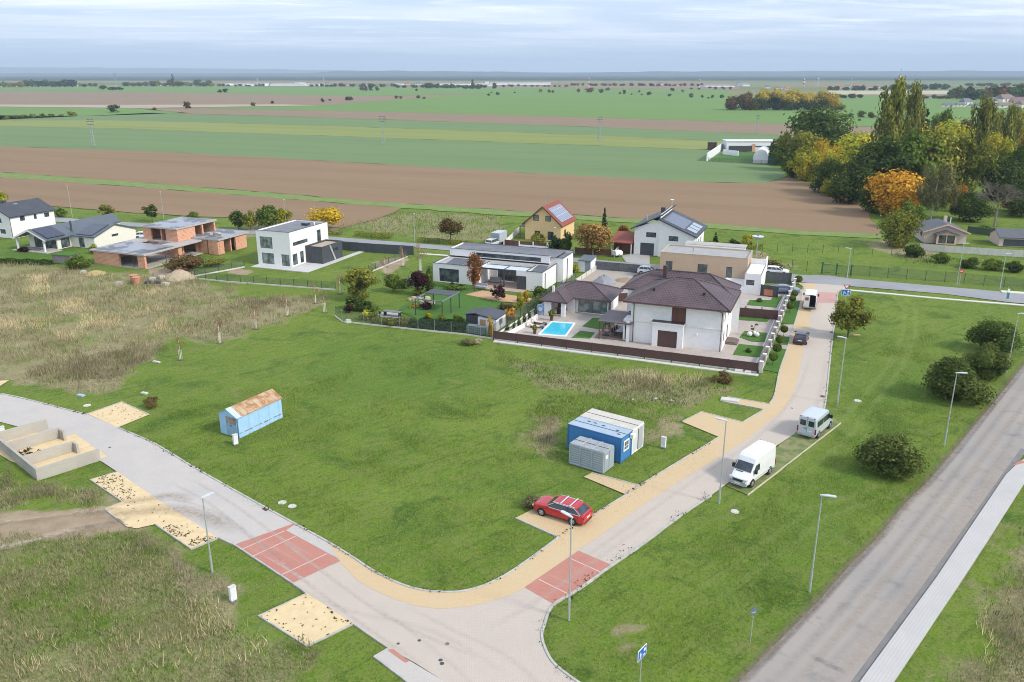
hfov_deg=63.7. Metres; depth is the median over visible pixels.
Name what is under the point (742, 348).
lawn
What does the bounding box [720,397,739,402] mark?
concrete slab
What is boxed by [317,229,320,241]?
window
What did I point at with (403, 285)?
shrub
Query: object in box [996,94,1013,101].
village house
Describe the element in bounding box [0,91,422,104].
fallow field
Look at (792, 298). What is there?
ball tree
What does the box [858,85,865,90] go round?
tree
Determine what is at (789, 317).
lawn
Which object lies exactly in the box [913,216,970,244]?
pink bungalow
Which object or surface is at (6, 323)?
dry grass
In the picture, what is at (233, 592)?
door
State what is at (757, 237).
nest pole
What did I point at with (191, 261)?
shrub
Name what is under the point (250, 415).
tin shed
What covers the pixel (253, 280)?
plot fence
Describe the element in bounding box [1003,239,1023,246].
garage door
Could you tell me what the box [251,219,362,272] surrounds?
cube house
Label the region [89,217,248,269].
brick house shell
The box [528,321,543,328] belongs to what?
sun lounger
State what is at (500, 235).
box trailer
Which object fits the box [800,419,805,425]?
rear window
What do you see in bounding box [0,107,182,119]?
meadow
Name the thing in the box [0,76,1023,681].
ground
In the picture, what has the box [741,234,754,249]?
willow tree
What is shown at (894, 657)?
pavement
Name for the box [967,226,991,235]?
green fence
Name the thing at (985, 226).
hedge
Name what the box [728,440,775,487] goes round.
panel van
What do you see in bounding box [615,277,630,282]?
soil heap
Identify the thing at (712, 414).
kerb
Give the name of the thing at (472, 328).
water tank
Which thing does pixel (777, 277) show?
carport wall
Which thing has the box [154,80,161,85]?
tree
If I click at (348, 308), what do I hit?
shrub
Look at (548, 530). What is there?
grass
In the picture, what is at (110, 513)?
kerb
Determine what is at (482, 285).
garden sofa
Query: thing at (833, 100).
deciduous tree
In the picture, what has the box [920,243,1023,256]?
concrete fence
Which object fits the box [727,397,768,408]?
parking bay
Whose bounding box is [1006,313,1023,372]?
street lamp
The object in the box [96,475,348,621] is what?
weeds
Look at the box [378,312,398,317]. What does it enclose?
terrace
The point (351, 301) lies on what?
shrub
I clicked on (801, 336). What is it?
hatchback
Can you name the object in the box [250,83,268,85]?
warehouse
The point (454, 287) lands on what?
shrub
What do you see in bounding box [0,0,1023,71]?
sky
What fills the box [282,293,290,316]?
staked sapling
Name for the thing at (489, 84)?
warehouse
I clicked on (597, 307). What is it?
window
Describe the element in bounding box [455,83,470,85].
warehouse
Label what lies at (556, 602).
kerb
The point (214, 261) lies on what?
shrub
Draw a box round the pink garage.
[989,228,1023,246]
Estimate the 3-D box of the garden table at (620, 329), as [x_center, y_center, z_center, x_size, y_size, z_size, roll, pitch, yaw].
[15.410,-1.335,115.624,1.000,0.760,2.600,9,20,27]
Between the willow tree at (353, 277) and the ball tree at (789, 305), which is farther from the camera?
the willow tree at (353, 277)
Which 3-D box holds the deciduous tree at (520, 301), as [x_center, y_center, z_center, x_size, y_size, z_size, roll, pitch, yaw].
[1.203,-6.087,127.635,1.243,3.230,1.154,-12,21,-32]
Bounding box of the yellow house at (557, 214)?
[520,200,576,240]
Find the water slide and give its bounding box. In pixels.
[537,304,543,314]
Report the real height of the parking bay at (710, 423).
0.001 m
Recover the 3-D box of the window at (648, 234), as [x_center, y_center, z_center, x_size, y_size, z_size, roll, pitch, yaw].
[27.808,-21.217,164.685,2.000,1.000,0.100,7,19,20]
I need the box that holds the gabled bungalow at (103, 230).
[12,213,137,253]
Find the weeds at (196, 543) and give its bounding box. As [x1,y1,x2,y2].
[102,403,350,640]
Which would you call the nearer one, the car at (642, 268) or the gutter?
the gutter
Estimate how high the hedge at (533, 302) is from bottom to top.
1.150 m
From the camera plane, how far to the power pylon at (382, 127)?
420.41 m
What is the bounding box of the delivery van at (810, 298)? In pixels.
[802,289,818,308]
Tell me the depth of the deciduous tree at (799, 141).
303.88 m
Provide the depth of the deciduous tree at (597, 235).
163.55 m
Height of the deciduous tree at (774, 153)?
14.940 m
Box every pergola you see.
[414,289,459,314]
[598,310,632,338]
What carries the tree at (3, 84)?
on the wheat field at (338, 91)
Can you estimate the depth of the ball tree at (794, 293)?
133.09 m
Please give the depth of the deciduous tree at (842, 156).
262.84 m
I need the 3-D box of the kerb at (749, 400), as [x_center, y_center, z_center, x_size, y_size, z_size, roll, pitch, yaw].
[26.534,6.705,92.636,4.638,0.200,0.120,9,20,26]
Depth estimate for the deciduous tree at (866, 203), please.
216.61 m
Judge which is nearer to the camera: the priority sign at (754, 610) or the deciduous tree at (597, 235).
the priority sign at (754, 610)
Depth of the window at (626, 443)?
77.90 m
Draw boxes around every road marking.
[240,531,283,549]
[253,536,294,555]
[282,553,326,574]
[538,579,567,593]
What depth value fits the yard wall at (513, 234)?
183.44 m
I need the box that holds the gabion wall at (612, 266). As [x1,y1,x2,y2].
[595,261,639,272]
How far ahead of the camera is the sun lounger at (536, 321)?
120.52 m
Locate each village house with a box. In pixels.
[941,102,955,106]
[955,102,966,106]
[959,98,972,104]
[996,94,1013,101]
[997,102,1012,107]
[1007,97,1023,104]
[1014,101,1023,107]
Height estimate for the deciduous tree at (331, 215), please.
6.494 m
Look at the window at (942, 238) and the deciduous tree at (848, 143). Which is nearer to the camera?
the window at (942, 238)
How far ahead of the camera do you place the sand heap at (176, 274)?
146.90 m
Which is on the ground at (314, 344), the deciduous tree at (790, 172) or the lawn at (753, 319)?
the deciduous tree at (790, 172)
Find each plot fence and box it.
[191,261,244,276]
[194,271,335,289]
[368,252,407,271]
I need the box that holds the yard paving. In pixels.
[505,292,783,369]
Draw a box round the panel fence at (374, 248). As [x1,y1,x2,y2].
[342,241,413,254]
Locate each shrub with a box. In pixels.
[17,246,31,251]
[54,207,67,216]
[63,252,92,269]
[88,243,96,253]
[142,396,159,407]
[158,251,207,270]
[202,257,227,266]
[343,304,353,312]
[345,296,359,310]
[356,299,372,311]
[358,309,373,320]
[370,306,382,317]
[385,317,396,326]
[395,316,409,324]
[399,278,412,288]
[408,318,420,328]
[409,302,418,307]
[412,288,425,295]
[419,301,431,309]
[424,312,432,317]
[425,266,432,284]
[425,281,435,291]
[437,314,445,319]
[443,283,464,290]
[452,314,464,321]
[458,338,476,345]
[487,316,494,336]
[498,302,507,309]
[504,307,517,318]
[507,303,517,311]
[517,493,539,508]
[530,232,546,242]
[530,286,548,296]
[547,235,560,248]
[558,231,571,249]
[573,263,579,271]
[710,368,735,384]
[729,238,740,243]
[767,260,783,267]
[850,430,934,481]
[858,110,865,116]
[867,112,876,117]
[902,243,927,257]
[920,353,1004,408]
[929,252,953,262]
[959,256,981,267]
[959,339,1015,381]
[961,317,1023,354]
[980,258,1005,269]
[1003,260,1023,272]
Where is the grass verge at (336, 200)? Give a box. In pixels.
[0,172,881,237]
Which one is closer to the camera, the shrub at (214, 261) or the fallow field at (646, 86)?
the shrub at (214, 261)
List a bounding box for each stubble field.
[0,104,312,107]
[0,120,722,150]
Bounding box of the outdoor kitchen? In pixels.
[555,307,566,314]
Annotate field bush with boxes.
[66,111,77,115]
[106,104,119,111]
[183,101,190,108]
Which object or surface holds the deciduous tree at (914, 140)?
on the ground at (314, 344)
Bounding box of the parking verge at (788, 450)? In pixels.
[727,414,839,493]
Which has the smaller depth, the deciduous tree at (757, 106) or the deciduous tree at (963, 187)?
the deciduous tree at (963, 187)
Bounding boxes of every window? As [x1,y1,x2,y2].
[34,236,42,246]
[45,240,56,248]
[60,237,69,247]
[79,237,84,246]
[260,236,272,248]
[262,253,274,263]
[281,254,289,265]
[293,239,306,245]
[293,253,297,264]
[300,251,303,262]
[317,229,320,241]
[439,268,458,282]
[476,252,540,261]
[498,270,516,281]
[533,215,538,220]
[545,216,550,221]
[548,232,553,239]
[578,300,606,313]
[623,438,629,451]
[646,232,655,237]
[666,261,672,269]
[669,236,677,240]
[697,264,707,272]
[726,267,731,277]
[746,280,753,284]
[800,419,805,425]
[808,421,814,427]
[938,235,946,242]
[946,236,954,243]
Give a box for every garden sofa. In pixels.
[475,283,487,288]
[488,276,501,281]
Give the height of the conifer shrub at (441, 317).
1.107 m
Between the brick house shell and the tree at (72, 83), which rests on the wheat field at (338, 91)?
the tree at (72, 83)
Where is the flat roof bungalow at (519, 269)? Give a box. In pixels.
[433,242,573,292]
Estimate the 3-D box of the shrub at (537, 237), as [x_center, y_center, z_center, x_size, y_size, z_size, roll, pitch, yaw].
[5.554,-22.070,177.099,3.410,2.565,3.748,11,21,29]
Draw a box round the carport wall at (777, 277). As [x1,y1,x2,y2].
[765,272,791,284]
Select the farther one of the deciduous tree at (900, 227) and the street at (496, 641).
the deciduous tree at (900, 227)
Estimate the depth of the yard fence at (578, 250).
166.61 m
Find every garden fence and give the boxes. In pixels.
[334,305,492,339]
[493,272,575,331]
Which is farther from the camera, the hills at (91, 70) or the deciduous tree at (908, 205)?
the hills at (91, 70)
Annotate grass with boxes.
[0,261,322,392]
[0,273,1003,673]
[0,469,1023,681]
[0,471,1023,681]
[74,398,1023,681]
[338,211,1023,272]
[496,355,735,423]
[710,152,754,162]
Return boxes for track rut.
[1,509,101,522]
[2,525,98,547]
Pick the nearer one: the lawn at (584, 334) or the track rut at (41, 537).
the track rut at (41, 537)
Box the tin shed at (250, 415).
[217,389,282,437]
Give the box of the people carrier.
[485,238,500,244]
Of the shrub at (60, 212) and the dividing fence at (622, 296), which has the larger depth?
the shrub at (60, 212)
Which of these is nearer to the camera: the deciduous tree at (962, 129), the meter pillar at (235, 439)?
the meter pillar at (235, 439)
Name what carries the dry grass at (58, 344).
on the ground at (314, 344)
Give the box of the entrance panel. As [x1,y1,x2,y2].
[764,289,772,295]
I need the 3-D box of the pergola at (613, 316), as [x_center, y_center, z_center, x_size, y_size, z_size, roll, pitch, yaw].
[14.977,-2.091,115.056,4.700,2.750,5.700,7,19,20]
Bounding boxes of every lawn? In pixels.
[399,286,507,326]
[571,331,594,338]
[583,318,613,328]
[733,344,763,356]
[739,317,768,321]
[740,331,766,341]
[747,296,781,307]
[763,347,785,372]
[774,334,789,344]
[781,298,799,323]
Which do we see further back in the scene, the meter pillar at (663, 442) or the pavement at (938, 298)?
the pavement at (938, 298)
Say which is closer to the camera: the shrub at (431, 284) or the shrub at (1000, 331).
the shrub at (1000, 331)
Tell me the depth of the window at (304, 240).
157.09 m
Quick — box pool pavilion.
[539,280,623,316]
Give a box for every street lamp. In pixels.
[201,492,213,572]
[561,510,572,620]
[715,417,727,503]
[808,494,836,592]
[837,336,846,403]
[943,372,967,446]
[956,243,968,285]
[999,253,1011,289]
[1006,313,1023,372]
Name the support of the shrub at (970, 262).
on the ground at (314, 344)
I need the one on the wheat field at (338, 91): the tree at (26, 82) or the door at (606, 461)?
the tree at (26, 82)
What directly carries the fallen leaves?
on the street at (496, 641)
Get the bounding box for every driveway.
[622,253,649,264]
[777,324,793,336]
[781,289,801,300]
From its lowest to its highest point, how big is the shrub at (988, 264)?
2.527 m
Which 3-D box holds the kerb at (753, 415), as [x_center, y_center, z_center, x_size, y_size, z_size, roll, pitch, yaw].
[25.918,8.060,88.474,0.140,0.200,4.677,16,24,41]
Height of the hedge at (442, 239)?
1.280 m
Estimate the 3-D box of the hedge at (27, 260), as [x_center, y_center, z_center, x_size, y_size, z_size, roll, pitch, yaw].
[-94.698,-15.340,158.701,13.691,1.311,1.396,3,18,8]
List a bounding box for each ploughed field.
[0,146,880,233]
[0,177,400,227]
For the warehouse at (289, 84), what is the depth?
2270.82 m
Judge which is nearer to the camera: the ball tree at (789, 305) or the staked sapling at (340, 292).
the ball tree at (789, 305)
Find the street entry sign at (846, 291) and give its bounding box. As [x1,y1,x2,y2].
[841,285,850,297]
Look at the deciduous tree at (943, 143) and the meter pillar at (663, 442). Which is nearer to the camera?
the meter pillar at (663, 442)
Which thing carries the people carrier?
on the ground at (314, 344)
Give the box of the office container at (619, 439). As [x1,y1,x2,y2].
[567,416,635,462]
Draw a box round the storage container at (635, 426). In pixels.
[580,408,643,454]
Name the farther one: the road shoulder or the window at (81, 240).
the window at (81, 240)
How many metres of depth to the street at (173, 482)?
75.33 m
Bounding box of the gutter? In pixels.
[851,448,1023,681]
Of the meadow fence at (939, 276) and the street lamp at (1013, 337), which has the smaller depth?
the street lamp at (1013, 337)
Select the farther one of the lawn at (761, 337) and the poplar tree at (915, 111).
the poplar tree at (915, 111)
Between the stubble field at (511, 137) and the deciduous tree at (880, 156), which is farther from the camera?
the stubble field at (511, 137)
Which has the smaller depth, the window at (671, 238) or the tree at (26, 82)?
the window at (671, 238)
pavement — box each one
[376,649,444,681]
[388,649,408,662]
[419,253,447,255]
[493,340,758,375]
[802,275,842,277]
[851,289,1023,305]
[860,459,1023,681]
[1000,290,1023,293]
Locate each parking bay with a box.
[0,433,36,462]
[89,402,147,426]
[92,472,216,547]
[260,594,350,644]
[517,509,577,536]
[584,473,637,493]
[683,412,741,436]
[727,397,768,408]
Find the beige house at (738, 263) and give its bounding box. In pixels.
[660,240,767,294]
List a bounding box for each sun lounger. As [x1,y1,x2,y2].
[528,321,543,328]
[531,317,546,325]
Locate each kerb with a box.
[0,393,88,414]
[88,401,149,414]
[90,471,126,525]
[117,427,558,592]
[155,524,306,646]
[307,623,409,681]
[515,517,558,536]
[541,495,711,681]
[591,472,638,484]
[592,485,639,515]
[639,436,718,484]
[682,411,742,421]
[722,401,762,409]
[728,396,769,403]
[743,409,764,421]
[747,422,840,495]
[769,286,803,402]
[824,287,844,407]
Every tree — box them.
[0,191,8,203]
[1,80,6,86]
[22,80,29,86]
[29,79,36,86]
[42,79,49,86]
[47,81,56,86]
[59,79,68,86]
[66,80,76,86]
[97,204,114,214]
[141,204,157,221]
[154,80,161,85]
[166,80,173,86]
[185,211,198,217]
[228,209,243,228]
[242,210,257,228]
[254,204,277,226]
[275,206,292,223]
[302,205,343,224]
[339,266,380,299]
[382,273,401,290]
[405,270,428,290]
[438,218,464,243]
[466,252,483,290]
[490,284,505,298]
[516,292,523,309]
[523,290,528,301]
[571,221,613,254]
[601,208,609,232]
[618,225,629,231]
[713,232,718,241]
[724,96,741,109]
[735,91,755,109]
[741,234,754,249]
[746,92,764,109]
[757,88,772,109]
[767,87,788,109]
[768,130,791,164]
[769,353,777,364]
[773,344,781,351]
[775,86,799,109]
[775,128,824,162]
[776,335,784,343]
[780,104,860,151]
[780,150,799,177]
[780,325,787,335]
[784,144,821,181]
[786,302,793,311]
[789,89,807,109]
[789,295,795,301]
[791,290,797,296]
[795,275,802,282]
[798,90,815,109]
[806,88,829,109]
[806,158,851,192]
[809,137,843,171]
[817,146,855,173]
[818,175,840,195]
[823,92,842,109]
[825,164,876,203]
[828,295,877,337]
[831,103,846,109]
[834,128,877,167]
[843,133,917,198]
[857,168,931,216]
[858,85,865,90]
[858,186,888,213]
[870,75,913,174]
[876,207,927,248]
[888,123,947,195]
[899,198,926,220]
[902,75,926,132]
[908,121,932,139]
[915,125,970,198]
[915,164,962,218]
[918,109,935,136]
[929,83,938,88]
[930,105,956,134]
[931,131,999,201]
[934,116,975,143]
[948,183,970,209]
[948,189,995,222]
[950,85,963,94]
[954,117,975,137]
[965,84,974,98]
[965,90,982,99]
[969,89,1002,148]
[974,180,1023,225]
[975,150,1023,200]
[977,89,985,98]
[977,130,1015,176]
[984,87,992,98]
[987,85,998,96]
[995,84,1009,94]
[997,100,1023,150]
[1001,176,1023,215]
[1006,86,1016,96]
[1008,139,1023,167]
[1014,84,1023,96]
[1016,119,1023,149]
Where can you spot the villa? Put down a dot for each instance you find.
(676, 309)
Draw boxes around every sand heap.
[86,270,105,275]
[165,269,195,281]
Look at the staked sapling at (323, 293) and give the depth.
126.39 m
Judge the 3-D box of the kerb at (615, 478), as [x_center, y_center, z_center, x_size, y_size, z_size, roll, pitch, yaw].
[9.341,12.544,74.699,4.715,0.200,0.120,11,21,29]
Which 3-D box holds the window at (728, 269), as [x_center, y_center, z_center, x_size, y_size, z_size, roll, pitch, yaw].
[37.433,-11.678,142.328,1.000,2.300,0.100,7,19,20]
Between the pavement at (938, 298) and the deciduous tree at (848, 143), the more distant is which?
the deciduous tree at (848, 143)
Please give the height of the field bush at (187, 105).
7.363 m
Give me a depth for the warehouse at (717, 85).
2092.61 m
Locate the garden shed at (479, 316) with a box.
[464,306,507,330]
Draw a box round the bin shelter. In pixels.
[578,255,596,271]
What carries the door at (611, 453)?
in the steel store at (591, 454)
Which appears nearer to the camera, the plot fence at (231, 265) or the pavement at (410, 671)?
the pavement at (410, 671)
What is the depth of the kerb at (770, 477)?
78.14 m
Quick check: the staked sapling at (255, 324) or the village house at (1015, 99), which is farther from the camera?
the village house at (1015, 99)
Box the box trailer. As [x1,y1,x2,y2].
[491,230,506,243]
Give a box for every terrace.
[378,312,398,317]
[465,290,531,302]
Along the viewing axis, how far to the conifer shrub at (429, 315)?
122.44 m
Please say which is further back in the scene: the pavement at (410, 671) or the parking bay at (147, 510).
the parking bay at (147, 510)
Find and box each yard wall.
[503,227,518,244]
[706,143,759,160]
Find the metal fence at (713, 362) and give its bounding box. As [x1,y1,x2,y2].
[493,330,758,372]
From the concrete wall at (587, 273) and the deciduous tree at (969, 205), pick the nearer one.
the concrete wall at (587, 273)
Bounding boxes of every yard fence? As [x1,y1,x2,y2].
[503,239,518,245]
[519,241,547,247]
[574,247,611,255]
[708,157,779,164]
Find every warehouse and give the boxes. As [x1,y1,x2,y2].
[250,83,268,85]
[270,83,309,85]
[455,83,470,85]
[476,83,492,85]
[490,82,550,84]
[700,85,734,86]
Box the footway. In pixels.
[330,283,815,608]
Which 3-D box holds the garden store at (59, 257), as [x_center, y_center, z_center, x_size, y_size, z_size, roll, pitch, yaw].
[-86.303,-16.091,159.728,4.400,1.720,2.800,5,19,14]
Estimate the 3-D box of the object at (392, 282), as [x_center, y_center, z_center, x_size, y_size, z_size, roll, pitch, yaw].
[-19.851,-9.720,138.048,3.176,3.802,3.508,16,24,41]
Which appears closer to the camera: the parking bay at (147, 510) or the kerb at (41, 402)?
the parking bay at (147, 510)
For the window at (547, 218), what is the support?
in the yellow house at (557, 214)
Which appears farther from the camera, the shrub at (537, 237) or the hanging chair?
the shrub at (537, 237)
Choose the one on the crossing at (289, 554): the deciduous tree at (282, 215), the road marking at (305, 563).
the road marking at (305, 563)
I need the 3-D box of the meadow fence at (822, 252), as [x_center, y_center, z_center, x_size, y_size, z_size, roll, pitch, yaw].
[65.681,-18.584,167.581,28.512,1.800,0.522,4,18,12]
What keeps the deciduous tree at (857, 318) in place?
on the ground at (314, 344)
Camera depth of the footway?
67.16 m
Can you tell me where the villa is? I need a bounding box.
[595,265,741,351]
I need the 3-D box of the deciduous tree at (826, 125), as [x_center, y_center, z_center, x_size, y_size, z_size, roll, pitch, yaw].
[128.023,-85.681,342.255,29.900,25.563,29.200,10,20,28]
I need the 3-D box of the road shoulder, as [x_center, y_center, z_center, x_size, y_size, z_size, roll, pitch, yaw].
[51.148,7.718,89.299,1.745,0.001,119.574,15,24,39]
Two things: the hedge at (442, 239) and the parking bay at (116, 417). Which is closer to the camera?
the parking bay at (116, 417)
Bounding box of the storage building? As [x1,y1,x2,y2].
[722,139,774,151]
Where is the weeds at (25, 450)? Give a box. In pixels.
[17,447,40,455]
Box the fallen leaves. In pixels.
[538,494,710,678]
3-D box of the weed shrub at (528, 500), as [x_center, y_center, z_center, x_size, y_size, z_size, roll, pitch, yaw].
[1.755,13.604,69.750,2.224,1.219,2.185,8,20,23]
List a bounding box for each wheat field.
[0,86,728,95]
[0,113,877,140]
[0,126,785,182]
[201,93,1023,126]
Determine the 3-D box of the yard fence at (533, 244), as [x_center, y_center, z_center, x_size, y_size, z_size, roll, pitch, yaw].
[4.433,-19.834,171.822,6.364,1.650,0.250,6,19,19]
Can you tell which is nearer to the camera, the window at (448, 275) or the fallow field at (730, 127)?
the window at (448, 275)
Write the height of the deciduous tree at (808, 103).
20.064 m
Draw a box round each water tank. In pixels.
[467,324,477,332]
[475,325,487,334]
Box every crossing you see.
[236,524,339,581]
[525,551,609,602]
[817,292,836,302]
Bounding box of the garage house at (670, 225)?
[631,199,707,256]
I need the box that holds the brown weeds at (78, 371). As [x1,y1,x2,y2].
[0,293,1023,672]
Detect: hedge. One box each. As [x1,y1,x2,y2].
[0,258,53,264]
[328,231,341,234]
[354,231,393,238]
[370,317,416,328]
[417,237,472,244]
[417,317,467,332]
[524,282,560,309]
[706,240,762,248]
[978,225,993,228]
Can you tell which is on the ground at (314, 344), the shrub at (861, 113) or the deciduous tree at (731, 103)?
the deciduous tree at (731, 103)
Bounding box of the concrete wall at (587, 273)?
[576,266,595,280]
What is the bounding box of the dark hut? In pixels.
[707,142,716,149]
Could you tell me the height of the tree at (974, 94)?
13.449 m
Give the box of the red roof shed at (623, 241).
[610,231,633,254]
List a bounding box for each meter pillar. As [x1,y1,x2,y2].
[227,584,237,603]
[232,433,238,445]
[660,436,666,448]
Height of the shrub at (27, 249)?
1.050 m
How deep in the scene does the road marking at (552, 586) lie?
59.04 m
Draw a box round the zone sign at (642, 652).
[637,643,646,681]
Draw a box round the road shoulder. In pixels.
[740,364,1023,679]
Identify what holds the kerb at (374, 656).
on the ground at (314, 344)
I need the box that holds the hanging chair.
[602,322,610,335]
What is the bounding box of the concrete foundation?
[0,419,106,480]
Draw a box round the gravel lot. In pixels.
[581,269,638,306]
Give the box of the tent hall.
[753,146,781,163]
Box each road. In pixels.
[55,217,1023,302]
[739,365,1023,681]
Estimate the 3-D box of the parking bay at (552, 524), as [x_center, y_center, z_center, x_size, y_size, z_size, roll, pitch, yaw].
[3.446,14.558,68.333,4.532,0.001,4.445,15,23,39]
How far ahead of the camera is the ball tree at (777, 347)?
106.49 m
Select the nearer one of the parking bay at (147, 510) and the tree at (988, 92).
the parking bay at (147, 510)
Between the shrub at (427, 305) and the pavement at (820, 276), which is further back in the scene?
the pavement at (820, 276)
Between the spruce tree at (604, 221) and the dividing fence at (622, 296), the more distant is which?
the spruce tree at (604, 221)
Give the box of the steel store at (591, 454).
[569,436,613,473]
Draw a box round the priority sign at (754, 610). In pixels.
[749,605,758,642]
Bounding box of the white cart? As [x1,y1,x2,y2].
[612,250,622,256]
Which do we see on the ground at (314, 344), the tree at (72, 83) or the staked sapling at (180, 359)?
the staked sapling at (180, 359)
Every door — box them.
[225,416,237,435]
[231,588,235,596]
[480,319,485,325]
[585,261,589,271]
[604,451,608,471]
[609,448,613,467]
[638,426,642,448]
[640,243,653,255]
[657,330,676,347]
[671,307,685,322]
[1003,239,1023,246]
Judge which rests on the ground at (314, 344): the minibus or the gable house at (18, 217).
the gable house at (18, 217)
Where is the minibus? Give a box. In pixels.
[797,406,832,438]
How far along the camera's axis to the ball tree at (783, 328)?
114.66 m
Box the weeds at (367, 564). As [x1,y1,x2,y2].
[124,429,710,592]
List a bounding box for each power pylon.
[86,119,95,145]
[379,116,384,143]
[597,117,602,140]
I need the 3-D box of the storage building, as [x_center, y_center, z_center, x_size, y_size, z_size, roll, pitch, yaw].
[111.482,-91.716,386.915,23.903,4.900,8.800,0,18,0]
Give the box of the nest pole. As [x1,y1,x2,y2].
[752,232,763,258]
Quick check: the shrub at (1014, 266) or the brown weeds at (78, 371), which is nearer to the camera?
the brown weeds at (78, 371)
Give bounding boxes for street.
[0,394,339,581]
[6,283,844,681]
[287,525,338,557]
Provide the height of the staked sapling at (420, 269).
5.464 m
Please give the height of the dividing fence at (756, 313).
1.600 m
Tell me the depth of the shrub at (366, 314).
122.36 m
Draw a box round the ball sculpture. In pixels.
[747,324,758,336]
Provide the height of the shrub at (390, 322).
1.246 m
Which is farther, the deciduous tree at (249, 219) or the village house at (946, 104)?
the village house at (946, 104)
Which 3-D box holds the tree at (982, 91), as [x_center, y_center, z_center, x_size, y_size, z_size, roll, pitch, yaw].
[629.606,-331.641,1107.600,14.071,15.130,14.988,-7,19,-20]
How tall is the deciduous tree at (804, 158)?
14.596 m
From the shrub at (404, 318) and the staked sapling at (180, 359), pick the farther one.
the shrub at (404, 318)
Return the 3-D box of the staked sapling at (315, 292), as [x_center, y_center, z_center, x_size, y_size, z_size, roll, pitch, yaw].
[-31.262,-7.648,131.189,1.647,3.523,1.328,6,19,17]
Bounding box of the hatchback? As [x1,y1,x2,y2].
[793,330,809,344]
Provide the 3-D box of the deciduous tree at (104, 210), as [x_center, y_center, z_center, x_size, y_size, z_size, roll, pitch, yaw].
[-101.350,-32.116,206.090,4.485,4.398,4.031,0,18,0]
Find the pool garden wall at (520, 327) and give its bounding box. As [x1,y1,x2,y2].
[507,314,537,332]
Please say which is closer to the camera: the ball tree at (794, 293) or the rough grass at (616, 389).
the rough grass at (616, 389)
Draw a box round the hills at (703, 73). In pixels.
[0,70,1023,75]
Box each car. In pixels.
[136,231,143,237]
[532,495,592,525]
[637,265,655,272]
[767,265,789,272]
[771,284,800,292]
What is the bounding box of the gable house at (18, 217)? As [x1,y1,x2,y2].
[0,198,55,237]
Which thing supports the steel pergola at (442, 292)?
on the garden lawn at (467, 302)
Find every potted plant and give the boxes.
[532,324,537,333]
[548,309,554,320]
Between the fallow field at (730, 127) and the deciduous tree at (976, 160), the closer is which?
the deciduous tree at (976, 160)
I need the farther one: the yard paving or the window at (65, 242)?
the window at (65, 242)
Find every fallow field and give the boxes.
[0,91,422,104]
[140,108,1000,137]
[535,85,739,88]
[829,91,948,94]
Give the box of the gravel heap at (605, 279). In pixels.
[593,275,615,285]
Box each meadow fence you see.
[762,245,910,253]
[852,266,1023,288]
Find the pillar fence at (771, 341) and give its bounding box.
[756,278,796,373]
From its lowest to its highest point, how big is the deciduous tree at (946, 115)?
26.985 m
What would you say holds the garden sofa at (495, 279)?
on the flat roof bungalow at (519, 269)
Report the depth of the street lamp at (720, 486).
69.23 m
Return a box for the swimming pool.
[538,321,574,336]
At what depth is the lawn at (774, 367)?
104.60 m
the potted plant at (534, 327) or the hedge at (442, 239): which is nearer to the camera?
the potted plant at (534, 327)
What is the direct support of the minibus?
on the parking verge at (788, 450)
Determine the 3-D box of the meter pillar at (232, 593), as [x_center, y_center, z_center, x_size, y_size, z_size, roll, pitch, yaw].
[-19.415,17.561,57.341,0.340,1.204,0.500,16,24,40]
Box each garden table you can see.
[383,309,401,316]
[616,326,622,336]
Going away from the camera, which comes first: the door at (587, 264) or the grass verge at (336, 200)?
the door at (587, 264)
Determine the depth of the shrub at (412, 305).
128.92 m
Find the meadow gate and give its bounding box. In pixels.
[821,262,852,275]
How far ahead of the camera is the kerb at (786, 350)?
108.47 m
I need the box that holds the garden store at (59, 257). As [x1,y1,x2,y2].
[51,252,79,263]
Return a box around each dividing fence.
[618,293,627,300]
[739,308,777,319]
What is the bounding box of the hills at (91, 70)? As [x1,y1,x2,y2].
[0,67,872,72]
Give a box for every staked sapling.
[176,337,185,360]
[215,318,223,343]
[248,304,258,329]
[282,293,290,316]
[310,283,319,303]
[319,290,329,312]
[336,273,342,293]
[379,257,387,274]
[398,246,405,266]
[414,243,426,271]
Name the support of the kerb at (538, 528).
on the ground at (314, 344)
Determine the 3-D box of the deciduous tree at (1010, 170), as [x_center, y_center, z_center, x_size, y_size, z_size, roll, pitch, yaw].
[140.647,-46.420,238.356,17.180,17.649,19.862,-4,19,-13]
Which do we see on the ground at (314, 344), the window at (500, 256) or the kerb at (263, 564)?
the kerb at (263, 564)
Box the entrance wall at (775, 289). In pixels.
[760,284,778,297]
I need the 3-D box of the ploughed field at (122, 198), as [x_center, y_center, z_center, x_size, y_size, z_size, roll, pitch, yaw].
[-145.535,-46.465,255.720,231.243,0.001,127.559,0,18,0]

